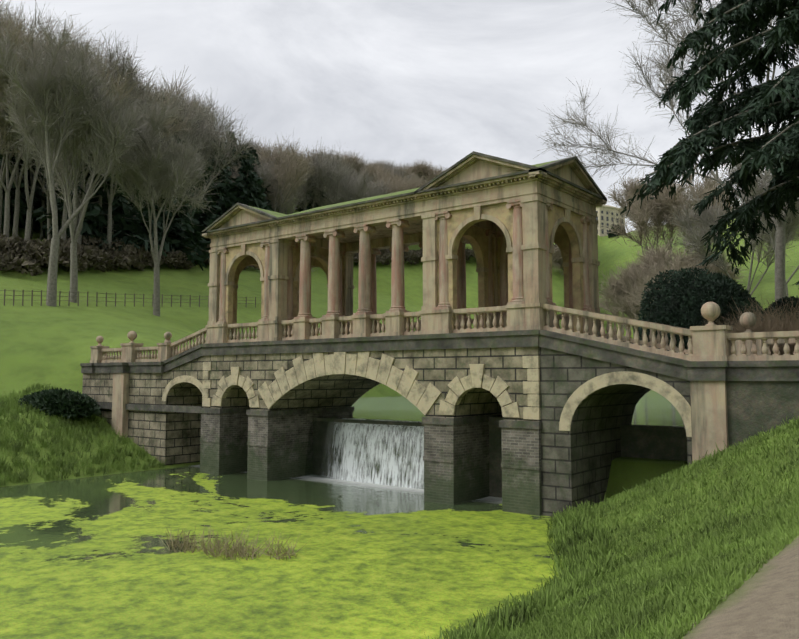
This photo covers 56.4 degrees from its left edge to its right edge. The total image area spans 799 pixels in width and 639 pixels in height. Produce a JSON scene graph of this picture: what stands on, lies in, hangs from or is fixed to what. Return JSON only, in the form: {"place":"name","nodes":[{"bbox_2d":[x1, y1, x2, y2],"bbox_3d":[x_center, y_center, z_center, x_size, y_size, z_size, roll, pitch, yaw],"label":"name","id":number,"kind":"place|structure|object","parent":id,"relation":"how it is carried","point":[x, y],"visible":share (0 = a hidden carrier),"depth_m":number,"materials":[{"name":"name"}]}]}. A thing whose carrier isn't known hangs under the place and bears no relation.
{"place":"outdoors","nodes":[
{"label":"outdoors","id":0,"kind":"place"},
{"bbox_2d":[0,465,567,638],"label":"pond water","id":1,"kind":"structure","parent":0,"point":[94,557],"depth_m":18.16,"materials":[{"name":"green liquid"}]},
{"bbox_2d":[157,524,306,559],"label":"dead pond reeds","id":2,"kind":"object","parent":1,"relation":"on","point":[217,546],"visible":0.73,"depth_m":18.82,"materials":[{"name":"brown plant"}]},
{"bbox_2d":[0,197,798,638],"bbox_3d":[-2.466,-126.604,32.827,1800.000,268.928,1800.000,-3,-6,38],"label":"terrain","id":3,"kind":"structure","parent":0,"point":[46,345],"depth_m":52.42,"materials":[{"name":"green plant"}]},
{"bbox_2d":[18,387,101,418],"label":"ivy shrubs","id":4,"kind":"object","parent":3,"relation":"on","point":[57,401],"visible":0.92,"depth_m":38.55,"materials":[{"name":"green plant"}]},
{"bbox_2d":[0,289,255,307],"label":"fence","id":5,"kind":"object","parent":3,"relation":"on","point":[106,297],"visible":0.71,"depth_m":66.38,"materials":[{"name":"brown wood"}]},
{"bbox_2d":[0,232,556,275],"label":"woodland understorey shrubs","id":6,"kind":"object","parent":3,"relation":"on","point":[25,256],"visible":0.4,"depth_m":85.87,"materials":[{"name":"green plant"}]},
{"bbox_2d":[0,381,618,638],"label":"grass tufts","id":7,"kind":"object","parent":3,"relation":"on","point":[574,570],"depth_m":22.27,"materials":[{"name":"green plant"}]},
{"bbox_2d":[200,411,541,515],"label":"bridge piers","id":8,"kind":"structure","parent":3,"relation":"on","point":[455,457],"depth_m":27.46,"materials":[{"name":"grey stone"}]},
{"bbox_2d":[82,347,539,464],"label":"bridge stone wall","id":9,"kind":"structure","parent":8,"relation":"on","point":[171,438],"depth_m":33.61,"materials":[{"name":"beige stone"}]},
{"bbox_2d":[0,0,745,330],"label":"bare trees","id":10,"kind":"object","parent":3,"relation":"on","point":[635,277],"visible":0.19,"depth_m":134.22,"materials":[{"name":"beige plant"}]},
{"bbox_2d":[0,0,798,276],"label":"bare tree branches","id":11,"kind":"object","parent":3,"relation":"on","point":[165,162],"visible":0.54,"depth_m":68.21,"materials":[{"name":"grey"}]},
{"bbox_2d":[0,0,798,289],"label":"evergreen trees","id":12,"kind":"object","parent":3,"relation":"on","point":[783,35],"visible":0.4,"depth_m":29.80,"materials":[{"name":"green plant"}]},
{"bbox_2d":[0,0,798,338],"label":"tree trunks","id":13,"kind":"object","parent":3,"relation":"on","point":[76,216],"visible":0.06,"depth_m":68.70,"materials":[{"name":"grey plant"}]},
{"bbox_2d":[48,281,798,412],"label":"dense shrubs","id":14,"kind":"object","parent":3,"relation":"on","point":[690,309],"depth_m":38.25,"materials":[{"name":"green plant"}]},
{"bbox_2d":[90,154,762,462],"bbox_3d":[2.795,1.134,29.061,47.090,13.510,5.730,-3,-6,38],"label":"bridge stonework","id":15,"kind":"object","parent":3,"relation":"on","point":[534,191],"visible":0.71,"depth_m":27.78,"materials":[{"name":"beige stone"}]},
{"bbox_2d":[305,417,423,488],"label":"waterfall","id":16,"kind":"object","parent":15,"relation":"attached to","point":[374,452],"visible":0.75,"depth_m":31.36,"materials":[{"name":"white liquid"}]},
{"bbox_2d":[214,199,594,325],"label":"columns","id":17,"kind":"structure","parent":15,"relation":"attached to","point":[367,294],"depth_m":30.47,"materials":[{"name":"beige stone"}]},
{"bbox_2d":[250,159,560,217],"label":"bridge roofs","id":18,"kind":"structure","parent":15,"relation":"on","point":[277,214],"depth_m":31.68,"materials":[{"name":"green metal"}]},
{"bbox_2d":[162,351,691,436],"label":"arch voussoirs","id":19,"kind":"object","parent":15,"relation":"attached to","point":[409,387],"visible":0.83,"depth_m":27.26,"materials":[{"name":"beige stone"}]},
{"bbox_2d":[80,151,798,428],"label":"bridge cornices and bands","id":20,"kind":"object","parent":15,"relation":"attached to","point":[781,370],"visible":0.56,"depth_m":26.61,"materials":[{"name":"beige stone"}]},
{"bbox_2d":[101,304,798,362],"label":"bridge balustrades","id":21,"kind":"object","parent":15,"relation":"on","point":[786,339],"visible":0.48,"depth_m":24.61,"materials":[{"name":"beige stone"}]},
{"bbox_2d":[596,205,624,236],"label":"mansion block","id":22,"kind":"structure","parent":3,"relation":"on","point":[608,209],"depth_m":286.74,"materials":[{"name":"beige stone"}]},
{"bbox_2d":[596,211,623,233],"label":"building windows","id":23,"kind":"structure","parent":22,"relation":"attached to","point":[607,219],"depth_m":286.97,"materials":[{"name":"grey glass"}]},
{"bbox_2d":[539,347,691,516],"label":"bridge side wall","id":24,"kind":"structure","parent":3,"relation":"on","point":[580,456],"depth_m":24.05,"materials":[{"name":"beige stone"}]},
{"bbox_2d":[608,224,625,237],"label":"bush","id":25,"kind":"object","parent":3,"relation":"on","point":[610,234],"visible":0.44,"depth_m":274.57,"materials":[{"name":"green plant"}]},
{"bbox_2d":[487,409,798,638],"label":"grass blades","id":26,"kind":"object","parent":3,"relation":"on","point":[753,541],"visible":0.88,"depth_m":12.20,"materials":[{"name":"green plant"}]},
{"bbox_2d":[637,266,798,349],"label":"yew shrubs","id":27,"kind":"object","parent":3,"relation":"on","point":[720,282],"visible":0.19,"depth_m":38.12,"materials":[{"name":"green plant"}]},
{"bbox_2d":[704,291,798,354],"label":"dry shrubs","id":28,"kind":"object","parent":3,"relation":"on","point":[767,325],"visible":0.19,"depth_m":26.57,"materials":[{"name":"brown"}]},
{"bbox_2d":[0,0,798,232],"label":"sky","id":29,"kind":"structure","parent":0,"point":[441,82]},
{"bbox_2d":[219,202,587,342],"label":"archways","id":30,"kind":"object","parent":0,"point":[477,237],"depth_m":29.12,"materials":[{"name":"beige stone"}]},
{"bbox_2d":[325,390,683,426],"bbox_3d":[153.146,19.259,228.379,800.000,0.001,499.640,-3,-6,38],"label":"lake water","id":31,"kind":"structure","parent":0,"point":[652,407],"depth_m":39.77,"materials":[{"name":"green liquid"}]},
{"bbox_2d":[312,381,798,497],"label":"bridge dam walls","id":32,"kind":"structure","parent":0,"point":[753,407],"depth_m":25.62,"materials":[{"name":"grey stone"}]}
]}

